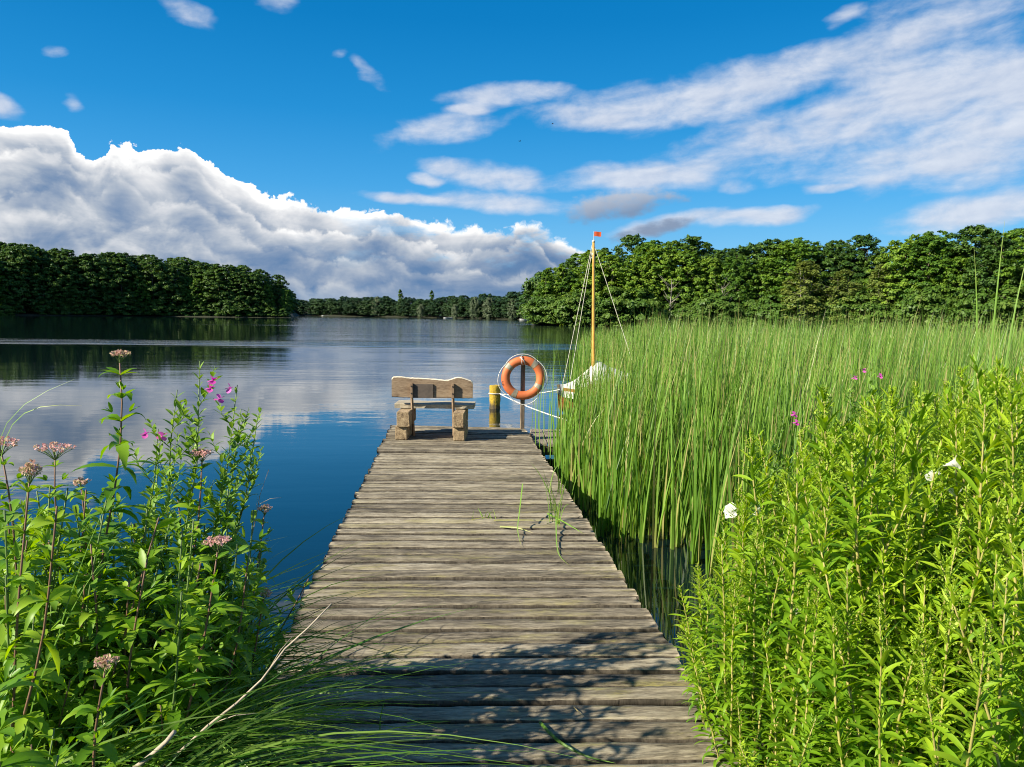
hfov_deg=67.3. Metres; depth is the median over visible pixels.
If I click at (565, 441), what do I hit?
reed
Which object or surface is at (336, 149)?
sky
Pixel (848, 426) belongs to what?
goldenrod
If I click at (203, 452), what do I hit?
hemp agrimony
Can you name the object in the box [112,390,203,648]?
great willowherb
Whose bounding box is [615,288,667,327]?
bank shrub
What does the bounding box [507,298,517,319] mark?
willow tree
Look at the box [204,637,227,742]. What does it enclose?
leafy herb
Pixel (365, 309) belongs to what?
broadleaf tree
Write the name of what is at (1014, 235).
broadleaf tree
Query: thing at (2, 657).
leafy herb
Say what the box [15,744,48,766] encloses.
leafy herb
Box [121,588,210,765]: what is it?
leafy herb
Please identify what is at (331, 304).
broadleaf tree
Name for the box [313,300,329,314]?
broadleaf tree
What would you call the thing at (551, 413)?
reed
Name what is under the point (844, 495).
goldenrod
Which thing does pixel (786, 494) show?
goldenrod
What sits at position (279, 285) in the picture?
broadleaf tree
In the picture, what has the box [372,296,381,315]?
willow tree
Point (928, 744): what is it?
goldenrod
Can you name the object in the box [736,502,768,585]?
bindweed vine
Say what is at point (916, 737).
goldenrod
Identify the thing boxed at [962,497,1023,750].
goldenrod
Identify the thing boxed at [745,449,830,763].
goldenrod
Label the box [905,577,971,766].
goldenrod
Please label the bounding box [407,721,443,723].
fallen reed
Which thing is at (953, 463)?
bindweed flower
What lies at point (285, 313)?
bank shrub
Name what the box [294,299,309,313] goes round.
broadleaf tree
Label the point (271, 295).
broadleaf tree
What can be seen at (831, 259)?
broadleaf tree
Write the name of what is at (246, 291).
broadleaf tree
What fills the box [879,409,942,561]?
goldenrod
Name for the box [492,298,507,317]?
broadleaf tree
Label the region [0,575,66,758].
leafy herb
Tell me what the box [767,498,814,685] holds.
goldenrod
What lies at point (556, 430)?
reed
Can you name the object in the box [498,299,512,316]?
broadleaf tree
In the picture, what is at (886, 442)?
goldenrod
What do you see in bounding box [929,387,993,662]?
goldenrod
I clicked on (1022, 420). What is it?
goldenrod
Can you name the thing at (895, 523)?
goldenrod
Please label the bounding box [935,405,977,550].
goldenrod
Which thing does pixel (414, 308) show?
broadleaf tree
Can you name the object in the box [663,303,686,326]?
bank shrub
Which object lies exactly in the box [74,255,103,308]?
broadleaf tree
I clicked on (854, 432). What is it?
goldenrod
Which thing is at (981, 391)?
goldenrod
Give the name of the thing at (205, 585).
leafy herb
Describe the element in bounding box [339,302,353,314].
broadleaf tree
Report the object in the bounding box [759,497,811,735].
goldenrod
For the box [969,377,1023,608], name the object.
goldenrod
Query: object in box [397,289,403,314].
poplar tree
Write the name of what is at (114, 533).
leafy herb
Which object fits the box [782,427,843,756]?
goldenrod
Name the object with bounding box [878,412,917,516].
goldenrod
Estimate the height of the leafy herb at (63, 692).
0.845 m
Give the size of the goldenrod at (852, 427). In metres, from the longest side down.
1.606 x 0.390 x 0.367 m
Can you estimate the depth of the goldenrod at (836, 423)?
3.57 m
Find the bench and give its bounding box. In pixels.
[392,376,475,440]
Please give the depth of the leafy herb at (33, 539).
2.74 m
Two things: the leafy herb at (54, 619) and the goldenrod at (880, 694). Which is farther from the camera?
the leafy herb at (54, 619)
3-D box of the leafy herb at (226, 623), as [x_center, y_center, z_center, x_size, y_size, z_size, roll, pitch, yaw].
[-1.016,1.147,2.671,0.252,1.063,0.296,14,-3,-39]
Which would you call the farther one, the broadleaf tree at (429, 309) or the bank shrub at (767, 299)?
the broadleaf tree at (429, 309)
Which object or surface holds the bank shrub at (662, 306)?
on the ground at (378, 316)
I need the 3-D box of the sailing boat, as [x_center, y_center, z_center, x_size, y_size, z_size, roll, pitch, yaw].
[3.733,-1.192,17.079,5.373,4.210,1.860,0,5,-7]
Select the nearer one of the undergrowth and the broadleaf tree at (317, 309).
the undergrowth
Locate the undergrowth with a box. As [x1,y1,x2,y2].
[697,573,1023,766]
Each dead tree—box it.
[660,275,679,325]
[713,277,732,311]
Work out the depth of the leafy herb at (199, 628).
2.56 m
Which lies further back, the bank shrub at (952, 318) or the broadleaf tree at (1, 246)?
the broadleaf tree at (1, 246)
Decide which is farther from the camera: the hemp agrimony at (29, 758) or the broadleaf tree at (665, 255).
the broadleaf tree at (665, 255)
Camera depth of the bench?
10.78 m
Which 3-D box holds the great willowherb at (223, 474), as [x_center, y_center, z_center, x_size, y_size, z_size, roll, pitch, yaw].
[-1.196,0.750,3.036,0.309,1.685,0.397,5,7,42]
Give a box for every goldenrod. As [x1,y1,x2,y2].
[669,583,716,728]
[670,616,733,766]
[674,622,707,704]
[677,577,723,715]
[679,569,717,705]
[685,561,718,697]
[691,639,740,752]
[698,532,752,751]
[699,571,725,702]
[704,564,750,724]
[708,535,731,687]
[711,577,757,766]
[713,506,752,681]
[716,481,765,699]
[717,501,760,737]
[717,696,762,766]
[719,558,759,711]
[721,485,766,718]
[722,496,762,702]
[723,526,765,721]
[726,500,757,659]
[730,429,781,671]
[730,524,784,755]
[734,740,774,766]
[736,503,800,766]
[739,507,793,741]
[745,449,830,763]
[745,648,794,766]
[746,484,792,688]
[748,473,779,683]
[749,455,793,672]
[749,509,779,638]
[750,467,823,758]
[751,429,788,600]
[751,621,799,766]
[756,641,814,766]
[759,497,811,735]
[761,447,847,626]
[764,426,850,664]
[765,578,827,766]
[766,447,826,728]
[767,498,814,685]
[767,532,828,757]
[769,448,823,616]
[770,469,827,730]
[770,713,828,766]
[773,536,810,750]
[774,590,834,766]
[776,430,844,632]
[777,475,849,766]
[778,431,849,743]
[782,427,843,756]
[786,414,833,522]
[788,479,833,694]
[792,384,862,572]
[794,473,845,733]
[795,425,888,747]
[796,464,928,766]
[797,519,850,719]
[799,413,834,510]
[799,417,849,566]
[801,600,877,766]
[802,466,862,760]
[803,503,892,766]
[803,585,864,766]
[810,429,915,755]
[810,562,875,766]
[812,414,921,683]
[816,651,876,761]
[820,472,847,688]
[821,601,876,766]
[824,415,903,734]
[825,422,922,652]
[826,423,868,559]
[828,444,850,571]
[832,611,886,764]
[833,433,882,733]
[837,494,878,578]
[840,409,887,553]
[840,415,869,536]
[840,427,893,693]
[842,390,954,690]
[842,393,886,541]
[848,591,905,766]
[851,628,938,766]
[854,405,887,559]
[854,408,863,431]
[856,395,877,521]
[856,474,922,608]
[857,424,873,474]
[858,440,955,735]
[860,460,936,758]
[861,437,929,734]
[862,389,903,581]
[862,545,915,762]
[865,385,917,547]
[866,511,897,733]
[872,419,906,601]
[872,514,938,756]
[872,643,940,766]
[874,416,901,513]
[874,502,936,752]
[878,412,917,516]
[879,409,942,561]
[879,430,928,692]
[883,457,940,652]
[889,566,953,764]
[890,569,943,764]
[892,496,956,691]
[898,379,946,592]
[900,452,935,598]
[900,651,961,766]
[903,516,974,764]
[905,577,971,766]
[905,642,960,766]
[906,473,970,712]
[909,613,971,766]
[911,402,1013,751]
[914,416,937,545]
[916,470,1023,747]
[920,404,943,476]
[923,401,969,575]
[923,406,965,591]
[924,417,942,576]
[924,612,1015,766]
[926,385,1006,643]
[926,392,960,565]
[926,497,983,725]
[927,404,974,576]
[928,389,973,525]
[928,541,1023,766]
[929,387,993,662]
[929,406,994,682]
[931,415,1000,646]
[931,489,1005,762]
[933,377,997,674]
[934,399,1020,762]
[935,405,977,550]
[938,393,974,504]
[940,550,1023,766]
[941,483,999,766]
[942,365,982,475]
[944,404,979,526]
[946,483,1021,740]
[951,385,980,546]
[952,447,1007,657]
[953,572,1023,766]
[956,462,1023,742]
[959,544,1019,749]
[960,396,978,475]
[961,370,1023,542]
[962,354,1020,540]
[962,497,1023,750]
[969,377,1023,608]
[969,378,1021,561]
[971,609,1023,740]
[975,364,1020,465]
[977,428,1023,644]
[977,576,1023,736]
[977,638,1023,766]
[979,356,1019,428]
[981,475,1023,653]
[983,371,1023,525]
[984,444,1023,745]
[985,390,1023,564]
[985,655,1023,759]
[990,377,1023,546]
[990,561,1023,757]
[996,541,1023,766]
[997,367,1023,524]
[999,672,1023,766]
[1002,614,1023,750]
[1018,361,1023,469]
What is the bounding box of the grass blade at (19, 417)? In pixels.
[0,405,75,466]
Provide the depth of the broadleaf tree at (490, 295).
350.39 m
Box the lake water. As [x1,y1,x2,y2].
[0,315,1011,712]
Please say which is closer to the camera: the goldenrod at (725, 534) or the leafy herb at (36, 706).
the leafy herb at (36, 706)
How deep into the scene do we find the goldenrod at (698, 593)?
3.55 m
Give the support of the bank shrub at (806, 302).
on the ground at (378, 316)
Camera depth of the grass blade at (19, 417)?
2.33 m
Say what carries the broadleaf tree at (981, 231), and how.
on the ground at (378, 316)
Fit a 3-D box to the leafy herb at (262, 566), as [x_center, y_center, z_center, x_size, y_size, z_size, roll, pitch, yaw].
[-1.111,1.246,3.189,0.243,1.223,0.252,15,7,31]
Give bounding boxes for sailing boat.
[556,232,642,411]
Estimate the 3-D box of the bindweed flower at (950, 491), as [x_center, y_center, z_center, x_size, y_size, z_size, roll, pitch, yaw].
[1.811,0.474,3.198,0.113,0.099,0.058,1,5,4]
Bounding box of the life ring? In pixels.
[498,354,546,404]
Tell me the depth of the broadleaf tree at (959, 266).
123.96 m
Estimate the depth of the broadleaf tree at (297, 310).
415.89 m
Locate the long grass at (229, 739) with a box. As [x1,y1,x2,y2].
[1,513,477,766]
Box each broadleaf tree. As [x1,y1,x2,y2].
[0,241,24,298]
[0,243,33,308]
[0,246,44,310]
[0,252,34,307]
[0,259,14,305]
[12,246,53,312]
[15,244,41,295]
[21,257,64,311]
[35,250,66,299]
[37,258,82,312]
[41,248,64,294]
[46,247,88,309]
[59,257,97,307]
[65,253,116,312]
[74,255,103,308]
[81,257,120,307]
[92,251,132,308]
[92,258,130,309]
[100,255,142,308]
[110,252,133,311]
[117,257,148,308]
[128,273,151,311]
[131,261,156,298]
[132,256,174,313]
[134,255,145,272]
[137,254,162,300]
[140,261,177,309]
[154,266,188,313]
[159,257,182,304]
[164,260,189,306]
[170,257,199,304]
[176,277,198,309]
[178,265,207,307]
[181,260,203,286]
[184,262,220,303]
[187,278,207,311]
[197,263,235,308]
[204,270,229,303]
[208,264,243,306]
[222,267,249,304]
[225,272,255,313]
[232,272,259,310]
[237,265,251,272]
[239,272,273,310]
[248,268,275,312]
[259,284,275,311]
[270,280,287,309]
[271,274,293,313]
[279,289,293,315]
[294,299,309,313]
[295,303,304,313]
[305,301,316,314]
[309,298,326,314]
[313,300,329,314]
[323,298,337,314]
[330,301,346,314]
[338,296,348,313]
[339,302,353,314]
[342,298,359,314]
[348,298,365,314]
[356,299,372,314]
[365,297,379,314]
[370,297,394,315]
[379,298,394,315]
[389,301,398,315]
[396,298,409,315]
[398,297,416,315]
[410,299,425,315]
[410,301,422,315]
[423,299,433,315]
[425,301,443,315]
[429,297,448,312]
[431,298,448,315]
[439,296,458,314]
[442,302,451,315]
[446,297,464,316]
[450,298,466,316]
[457,299,472,316]
[465,297,478,316]
[474,293,494,310]
[475,298,487,316]
[476,297,484,316]
[487,299,504,315]
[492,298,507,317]
[498,291,517,315]
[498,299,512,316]
[502,293,521,317]
[515,294,523,317]
[531,281,556,305]
[535,267,564,298]
[538,275,557,293]
[553,260,582,293]
[553,272,583,303]
[558,253,589,294]
[568,249,616,295]
[570,263,604,321]
[578,254,639,320]
[586,248,621,294]
[597,254,638,296]
[611,233,646,287]
[613,256,668,322]
[629,243,667,285]
[632,240,664,282]
[634,247,683,306]
[646,240,693,320]
[661,234,715,304]
[662,250,713,318]
[682,242,716,289]
[687,256,726,302]
[701,250,739,300]
[710,256,758,324]
[713,245,761,307]
[721,248,749,316]
[730,242,775,301]
[742,238,799,299]
[745,256,787,319]
[756,242,830,300]
[759,237,834,297]
[786,245,832,294]
[801,246,854,296]
[818,240,857,292]
[821,250,873,294]
[827,234,889,290]
[853,251,896,289]
[862,239,940,325]
[876,246,934,298]
[879,251,900,281]
[887,234,949,300]
[887,236,962,324]
[899,230,978,298]
[934,224,1007,298]
[935,255,982,307]
[957,235,1023,307]
[962,240,986,289]
[971,240,1023,301]
[981,238,1023,329]
[988,228,1023,286]
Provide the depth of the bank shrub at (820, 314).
135.38 m
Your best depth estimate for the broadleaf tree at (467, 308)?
352.16 m
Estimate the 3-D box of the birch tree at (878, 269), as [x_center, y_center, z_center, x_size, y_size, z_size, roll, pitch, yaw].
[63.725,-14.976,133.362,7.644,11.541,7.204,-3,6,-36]
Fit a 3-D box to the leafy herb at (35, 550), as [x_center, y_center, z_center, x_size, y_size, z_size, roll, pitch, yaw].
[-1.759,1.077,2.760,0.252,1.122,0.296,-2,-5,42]
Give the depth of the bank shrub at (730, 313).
142.55 m
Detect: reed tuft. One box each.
[532,442,584,497]
[542,474,567,525]
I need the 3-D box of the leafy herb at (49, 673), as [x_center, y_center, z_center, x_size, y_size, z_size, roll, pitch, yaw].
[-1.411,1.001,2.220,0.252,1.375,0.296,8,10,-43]
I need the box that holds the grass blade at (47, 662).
[22,550,109,746]
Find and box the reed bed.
[548,289,1023,578]
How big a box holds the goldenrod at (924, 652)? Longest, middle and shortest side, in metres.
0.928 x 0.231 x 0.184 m
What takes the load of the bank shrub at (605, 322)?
on the ground at (378, 316)
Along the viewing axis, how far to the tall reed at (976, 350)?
4.74 m
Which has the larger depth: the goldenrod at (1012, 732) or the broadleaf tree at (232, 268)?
the broadleaf tree at (232, 268)
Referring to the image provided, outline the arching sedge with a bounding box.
[42,545,593,766]
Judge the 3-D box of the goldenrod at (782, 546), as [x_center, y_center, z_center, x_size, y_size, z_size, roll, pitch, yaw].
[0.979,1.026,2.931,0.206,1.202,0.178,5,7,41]
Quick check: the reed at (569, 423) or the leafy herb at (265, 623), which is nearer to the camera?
the leafy herb at (265, 623)
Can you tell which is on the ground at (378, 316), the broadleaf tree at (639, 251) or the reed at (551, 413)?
the broadleaf tree at (639, 251)
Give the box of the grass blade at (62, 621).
[43,496,109,757]
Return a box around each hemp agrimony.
[0,436,65,734]
[0,623,60,766]
[33,441,82,636]
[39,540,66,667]
[57,349,159,684]
[61,654,135,766]
[62,477,108,633]
[146,534,247,766]
[164,448,229,633]
[228,503,274,657]
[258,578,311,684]
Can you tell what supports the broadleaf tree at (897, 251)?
on the ground at (378, 316)
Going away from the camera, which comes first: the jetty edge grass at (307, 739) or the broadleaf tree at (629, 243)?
the jetty edge grass at (307, 739)
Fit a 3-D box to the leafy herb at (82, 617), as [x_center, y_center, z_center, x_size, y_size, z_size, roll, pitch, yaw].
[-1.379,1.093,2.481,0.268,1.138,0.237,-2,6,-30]
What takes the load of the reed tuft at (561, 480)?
on the jetty
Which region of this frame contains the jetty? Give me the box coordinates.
[242,425,745,766]
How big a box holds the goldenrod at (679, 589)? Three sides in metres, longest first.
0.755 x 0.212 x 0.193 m
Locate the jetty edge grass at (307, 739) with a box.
[242,655,403,766]
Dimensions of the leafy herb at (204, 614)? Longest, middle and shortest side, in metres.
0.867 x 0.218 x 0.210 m
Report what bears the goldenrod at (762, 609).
on the ground at (378, 316)
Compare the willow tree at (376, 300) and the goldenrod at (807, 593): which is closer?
the goldenrod at (807, 593)
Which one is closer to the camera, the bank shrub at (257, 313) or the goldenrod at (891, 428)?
the goldenrod at (891, 428)
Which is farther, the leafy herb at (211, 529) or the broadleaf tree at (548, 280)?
the broadleaf tree at (548, 280)
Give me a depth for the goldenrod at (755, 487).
3.69 m
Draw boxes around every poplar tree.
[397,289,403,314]
[429,290,433,314]
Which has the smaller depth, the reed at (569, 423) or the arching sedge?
the arching sedge
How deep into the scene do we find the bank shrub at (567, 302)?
149.87 m
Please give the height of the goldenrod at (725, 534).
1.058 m
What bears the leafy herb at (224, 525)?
on the ground at (378, 316)
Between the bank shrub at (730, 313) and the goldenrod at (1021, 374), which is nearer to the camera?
the goldenrod at (1021, 374)
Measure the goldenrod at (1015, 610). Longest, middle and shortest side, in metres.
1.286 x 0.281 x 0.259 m
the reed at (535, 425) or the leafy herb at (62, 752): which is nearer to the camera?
the leafy herb at (62, 752)
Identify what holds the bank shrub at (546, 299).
on the ground at (378, 316)
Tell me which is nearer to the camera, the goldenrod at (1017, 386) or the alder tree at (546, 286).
the goldenrod at (1017, 386)
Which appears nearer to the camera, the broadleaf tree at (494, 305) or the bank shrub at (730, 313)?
the bank shrub at (730, 313)
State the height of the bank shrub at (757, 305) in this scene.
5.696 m
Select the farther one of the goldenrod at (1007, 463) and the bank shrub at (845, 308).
the bank shrub at (845, 308)
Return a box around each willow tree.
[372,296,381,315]
[416,304,424,317]
[451,304,458,318]
[469,296,480,318]
[482,297,494,318]
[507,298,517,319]
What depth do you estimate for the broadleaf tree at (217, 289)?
277.13 m
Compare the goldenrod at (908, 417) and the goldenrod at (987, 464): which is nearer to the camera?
the goldenrod at (987, 464)
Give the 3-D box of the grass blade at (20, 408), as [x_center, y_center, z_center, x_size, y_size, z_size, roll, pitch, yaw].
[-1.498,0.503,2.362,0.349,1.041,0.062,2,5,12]
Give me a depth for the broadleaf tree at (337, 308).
408.32 m
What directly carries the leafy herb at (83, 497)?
on the ground at (378, 316)
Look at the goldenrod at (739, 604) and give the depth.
3.42 m
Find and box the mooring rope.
[499,393,566,420]
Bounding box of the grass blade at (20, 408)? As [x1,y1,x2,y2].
[0,382,66,438]
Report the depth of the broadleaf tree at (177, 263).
273.69 m
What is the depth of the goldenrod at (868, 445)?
2.68 m
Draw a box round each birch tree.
[780,260,829,328]
[821,269,865,330]
[857,264,898,328]
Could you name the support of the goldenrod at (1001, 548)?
on the ground at (378, 316)
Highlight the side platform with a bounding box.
[529,429,574,455]
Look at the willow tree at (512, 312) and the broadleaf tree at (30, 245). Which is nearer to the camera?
the broadleaf tree at (30, 245)
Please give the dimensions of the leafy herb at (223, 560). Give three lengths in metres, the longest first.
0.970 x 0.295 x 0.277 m
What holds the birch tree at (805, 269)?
on the ground at (378, 316)
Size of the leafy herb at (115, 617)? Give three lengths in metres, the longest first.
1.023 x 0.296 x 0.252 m
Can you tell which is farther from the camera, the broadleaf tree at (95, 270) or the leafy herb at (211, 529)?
the broadleaf tree at (95, 270)
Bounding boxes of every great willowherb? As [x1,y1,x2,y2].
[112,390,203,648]
[154,361,252,635]
[181,407,263,651]
[752,411,799,687]
[837,359,882,493]
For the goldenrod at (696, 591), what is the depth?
3.75 m
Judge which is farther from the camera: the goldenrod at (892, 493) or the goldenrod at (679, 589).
the goldenrod at (679, 589)
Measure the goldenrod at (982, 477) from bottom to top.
1.603 m
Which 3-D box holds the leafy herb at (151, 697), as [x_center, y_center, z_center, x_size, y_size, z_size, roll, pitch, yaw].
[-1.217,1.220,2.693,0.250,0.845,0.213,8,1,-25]
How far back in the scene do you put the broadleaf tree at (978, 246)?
128.83 m
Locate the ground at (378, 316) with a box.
[8,310,960,766]
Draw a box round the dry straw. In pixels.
[256,665,362,758]
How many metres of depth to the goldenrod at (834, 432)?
3.35 m
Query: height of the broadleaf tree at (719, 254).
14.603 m
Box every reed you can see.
[379,700,384,729]
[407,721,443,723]
[494,519,537,520]
[500,526,532,532]
[517,484,522,543]
[535,387,538,444]
[539,373,544,448]
[539,721,612,762]
[543,356,545,428]
[547,513,581,532]
[548,356,555,445]
[550,346,555,465]
[550,385,552,460]
[552,349,553,466]
[555,519,568,564]
[556,370,559,458]
[557,389,558,473]
[560,382,570,478]
[561,378,567,478]
[564,351,565,486]
[568,359,577,456]
[969,253,977,476]
[988,222,1004,382]
[1005,269,1023,374]
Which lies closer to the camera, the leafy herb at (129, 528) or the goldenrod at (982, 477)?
the goldenrod at (982, 477)
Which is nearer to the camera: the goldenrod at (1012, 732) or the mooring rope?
the goldenrod at (1012, 732)
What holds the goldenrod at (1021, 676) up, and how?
on the ground at (378, 316)
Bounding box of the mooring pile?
[489,385,500,408]
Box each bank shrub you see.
[143,299,166,315]
[178,304,195,315]
[191,303,211,315]
[204,302,223,315]
[214,298,238,315]
[235,299,255,315]
[250,304,265,316]
[264,306,278,316]
[277,288,299,312]
[277,308,290,316]
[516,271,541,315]
[519,299,548,323]
[534,294,564,323]
[541,298,573,322]
[552,291,590,325]
[578,296,613,325]
[595,286,640,326]
[595,307,618,326]
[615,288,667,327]
[638,307,670,326]
[654,303,671,326]
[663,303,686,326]
[670,304,708,327]
[679,297,724,327]
[687,292,750,327]
[715,302,747,328]
[738,299,764,327]
[741,300,779,328]
[747,294,802,329]
[778,292,827,329]
[806,298,853,328]
[820,291,865,329]
[826,288,891,328]
[852,299,893,330]
[875,305,905,329]
[888,306,920,330]
[890,285,959,332]
[916,302,956,332]
[943,309,974,332]
[945,293,998,333]
[978,286,1023,334]
[978,302,1018,333]
[1014,309,1023,330]
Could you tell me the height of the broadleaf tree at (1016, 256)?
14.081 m
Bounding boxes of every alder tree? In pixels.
[535,289,543,324]
[539,269,553,316]
[552,264,569,296]
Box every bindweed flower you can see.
[723,503,737,517]
[924,470,940,508]
[931,487,962,501]
[937,456,960,469]
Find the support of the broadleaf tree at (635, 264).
on the ground at (378, 316)
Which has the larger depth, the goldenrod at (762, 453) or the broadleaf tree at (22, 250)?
the broadleaf tree at (22, 250)
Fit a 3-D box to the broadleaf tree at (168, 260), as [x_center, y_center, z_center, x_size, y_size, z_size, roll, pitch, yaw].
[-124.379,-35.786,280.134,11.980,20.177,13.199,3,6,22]
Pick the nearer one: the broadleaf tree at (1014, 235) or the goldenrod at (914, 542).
the goldenrod at (914, 542)
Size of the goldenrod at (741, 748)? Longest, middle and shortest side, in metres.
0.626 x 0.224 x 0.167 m
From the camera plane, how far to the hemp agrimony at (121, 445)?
2.67 m
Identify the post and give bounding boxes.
[520,365,524,428]
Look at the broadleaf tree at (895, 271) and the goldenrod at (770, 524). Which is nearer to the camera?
the goldenrod at (770, 524)
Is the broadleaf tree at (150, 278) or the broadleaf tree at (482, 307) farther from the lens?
the broadleaf tree at (482, 307)
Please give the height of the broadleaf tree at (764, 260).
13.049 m
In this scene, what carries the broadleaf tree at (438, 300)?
on the ground at (378, 316)
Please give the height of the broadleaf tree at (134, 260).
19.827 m
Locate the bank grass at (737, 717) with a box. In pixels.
[48,605,928,766]
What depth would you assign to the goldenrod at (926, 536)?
3.20 m
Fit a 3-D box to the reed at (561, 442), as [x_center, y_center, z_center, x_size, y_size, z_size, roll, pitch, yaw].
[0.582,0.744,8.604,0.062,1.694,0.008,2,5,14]
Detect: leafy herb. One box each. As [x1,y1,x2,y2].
[0,458,60,754]
[0,476,13,585]
[0,485,54,627]
[0,506,82,763]
[0,510,43,719]
[0,513,40,571]
[0,534,42,623]
[0,538,47,746]
[0,547,30,648]
[0,568,47,749]
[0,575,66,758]
[0,586,36,749]
[3,503,41,578]
[3,611,72,749]
[14,727,52,759]
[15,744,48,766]
[20,486,73,749]
[20,487,90,746]
[20,491,77,651]
[21,520,62,628]
[27,532,44,651]
[32,669,82,763]
[34,562,77,711]
[36,576,76,658]
[38,543,74,610]
[38,616,59,682]
[38,728,76,766]
[39,489,104,697]
[41,632,86,743]
[42,497,122,758]
[42,514,66,586]
[42,556,136,743]
[43,602,77,708]
[44,755,67,766]
[49,517,177,766]
[53,586,108,763]
[58,628,107,731]
[61,504,104,620]
[62,544,127,766]
[67,501,145,676]
[71,513,132,635]
[71,667,136,763]
[77,514,151,667]
[82,548,176,766]
[88,701,126,765]
[94,598,132,673]
[94,625,116,683]
[100,577,158,728]
[113,523,141,669]
[113,566,149,683]
[114,504,162,668]
[116,520,177,683]
[116,725,143,766]
[118,509,169,717]
[120,522,141,615]
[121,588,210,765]
[127,519,210,763]
[130,527,165,645]
[131,464,172,649]
[132,527,211,742]
[145,556,218,696]
[145,701,182,766]
[146,619,188,725]
[147,535,180,668]
[151,568,208,649]
[151,613,233,765]
[151,626,165,687]
[152,561,209,701]
[157,729,186,766]
[162,496,197,615]
[165,601,207,667]
[166,525,227,677]
[183,544,257,766]
[189,495,241,651]
[194,489,246,681]
[199,558,266,729]
[200,562,266,764]
[203,530,232,616]
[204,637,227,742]
[209,541,238,680]
[216,510,270,764]
[223,548,277,707]
[235,587,275,760]
[244,620,260,689]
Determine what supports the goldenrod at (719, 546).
on the ground at (378, 316)
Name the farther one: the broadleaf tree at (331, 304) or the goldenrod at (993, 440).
the broadleaf tree at (331, 304)
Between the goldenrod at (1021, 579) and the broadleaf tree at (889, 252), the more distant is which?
the broadleaf tree at (889, 252)
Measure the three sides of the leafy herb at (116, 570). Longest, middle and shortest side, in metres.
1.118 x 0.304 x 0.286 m
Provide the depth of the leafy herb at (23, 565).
2.24 m
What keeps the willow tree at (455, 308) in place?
on the ground at (378, 316)
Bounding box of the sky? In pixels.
[0,0,1023,300]
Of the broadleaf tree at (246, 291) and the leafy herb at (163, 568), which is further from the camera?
the broadleaf tree at (246, 291)
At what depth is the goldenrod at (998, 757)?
1.96 m
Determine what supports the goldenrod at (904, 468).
on the ground at (378, 316)
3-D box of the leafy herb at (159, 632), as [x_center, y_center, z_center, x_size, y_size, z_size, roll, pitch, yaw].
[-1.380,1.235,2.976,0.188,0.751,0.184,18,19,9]
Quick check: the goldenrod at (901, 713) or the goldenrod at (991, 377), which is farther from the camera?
the goldenrod at (991, 377)
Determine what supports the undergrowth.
on the ground at (378, 316)
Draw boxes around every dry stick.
[133,730,176,766]
[159,603,331,766]
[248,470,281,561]
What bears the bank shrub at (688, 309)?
on the ground at (378, 316)
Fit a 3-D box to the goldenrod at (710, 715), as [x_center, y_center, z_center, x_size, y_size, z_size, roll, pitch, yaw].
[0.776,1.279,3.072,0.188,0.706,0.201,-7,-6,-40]
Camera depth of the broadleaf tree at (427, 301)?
378.73 m
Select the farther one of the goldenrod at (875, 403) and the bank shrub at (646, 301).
the bank shrub at (646, 301)
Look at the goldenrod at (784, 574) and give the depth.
3.02 m
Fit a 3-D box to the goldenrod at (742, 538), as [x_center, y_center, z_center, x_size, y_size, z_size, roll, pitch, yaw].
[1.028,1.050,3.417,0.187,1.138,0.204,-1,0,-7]
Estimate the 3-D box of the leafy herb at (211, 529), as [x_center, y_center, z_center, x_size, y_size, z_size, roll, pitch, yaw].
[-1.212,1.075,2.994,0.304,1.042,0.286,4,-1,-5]
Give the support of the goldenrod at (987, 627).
on the ground at (378, 316)
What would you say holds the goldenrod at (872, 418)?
on the ground at (378, 316)
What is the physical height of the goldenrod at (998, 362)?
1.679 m
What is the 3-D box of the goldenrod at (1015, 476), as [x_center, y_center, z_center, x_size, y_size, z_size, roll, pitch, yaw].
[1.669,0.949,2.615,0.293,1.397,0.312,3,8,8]
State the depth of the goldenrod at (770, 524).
3.80 m
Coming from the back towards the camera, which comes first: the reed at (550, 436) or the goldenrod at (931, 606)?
the reed at (550, 436)
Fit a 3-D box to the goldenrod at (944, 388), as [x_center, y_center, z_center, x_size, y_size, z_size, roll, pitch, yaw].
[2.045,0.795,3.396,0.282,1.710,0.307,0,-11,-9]
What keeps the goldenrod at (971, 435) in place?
on the ground at (378, 316)
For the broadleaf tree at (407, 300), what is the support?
on the ground at (378, 316)
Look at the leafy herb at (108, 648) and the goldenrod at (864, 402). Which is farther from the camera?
the goldenrod at (864, 402)
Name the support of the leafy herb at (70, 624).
on the ground at (378, 316)
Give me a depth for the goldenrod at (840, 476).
3.68 m
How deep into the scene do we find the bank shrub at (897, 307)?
129.00 m
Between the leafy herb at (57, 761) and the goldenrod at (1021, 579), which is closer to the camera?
the leafy herb at (57, 761)
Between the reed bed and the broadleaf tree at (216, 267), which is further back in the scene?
the broadleaf tree at (216, 267)
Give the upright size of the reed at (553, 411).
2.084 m
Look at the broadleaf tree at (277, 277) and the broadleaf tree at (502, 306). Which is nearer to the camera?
the broadleaf tree at (277, 277)
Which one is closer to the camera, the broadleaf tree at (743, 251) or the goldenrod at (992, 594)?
the goldenrod at (992, 594)
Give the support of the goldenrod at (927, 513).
on the ground at (378, 316)
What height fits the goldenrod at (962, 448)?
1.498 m
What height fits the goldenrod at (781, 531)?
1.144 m
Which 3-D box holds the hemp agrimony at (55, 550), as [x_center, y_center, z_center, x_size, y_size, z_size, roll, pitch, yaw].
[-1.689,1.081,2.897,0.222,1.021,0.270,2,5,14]
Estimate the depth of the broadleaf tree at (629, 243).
160.65 m
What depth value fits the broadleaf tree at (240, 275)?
271.50 m
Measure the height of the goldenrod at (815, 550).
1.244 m
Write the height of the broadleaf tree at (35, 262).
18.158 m

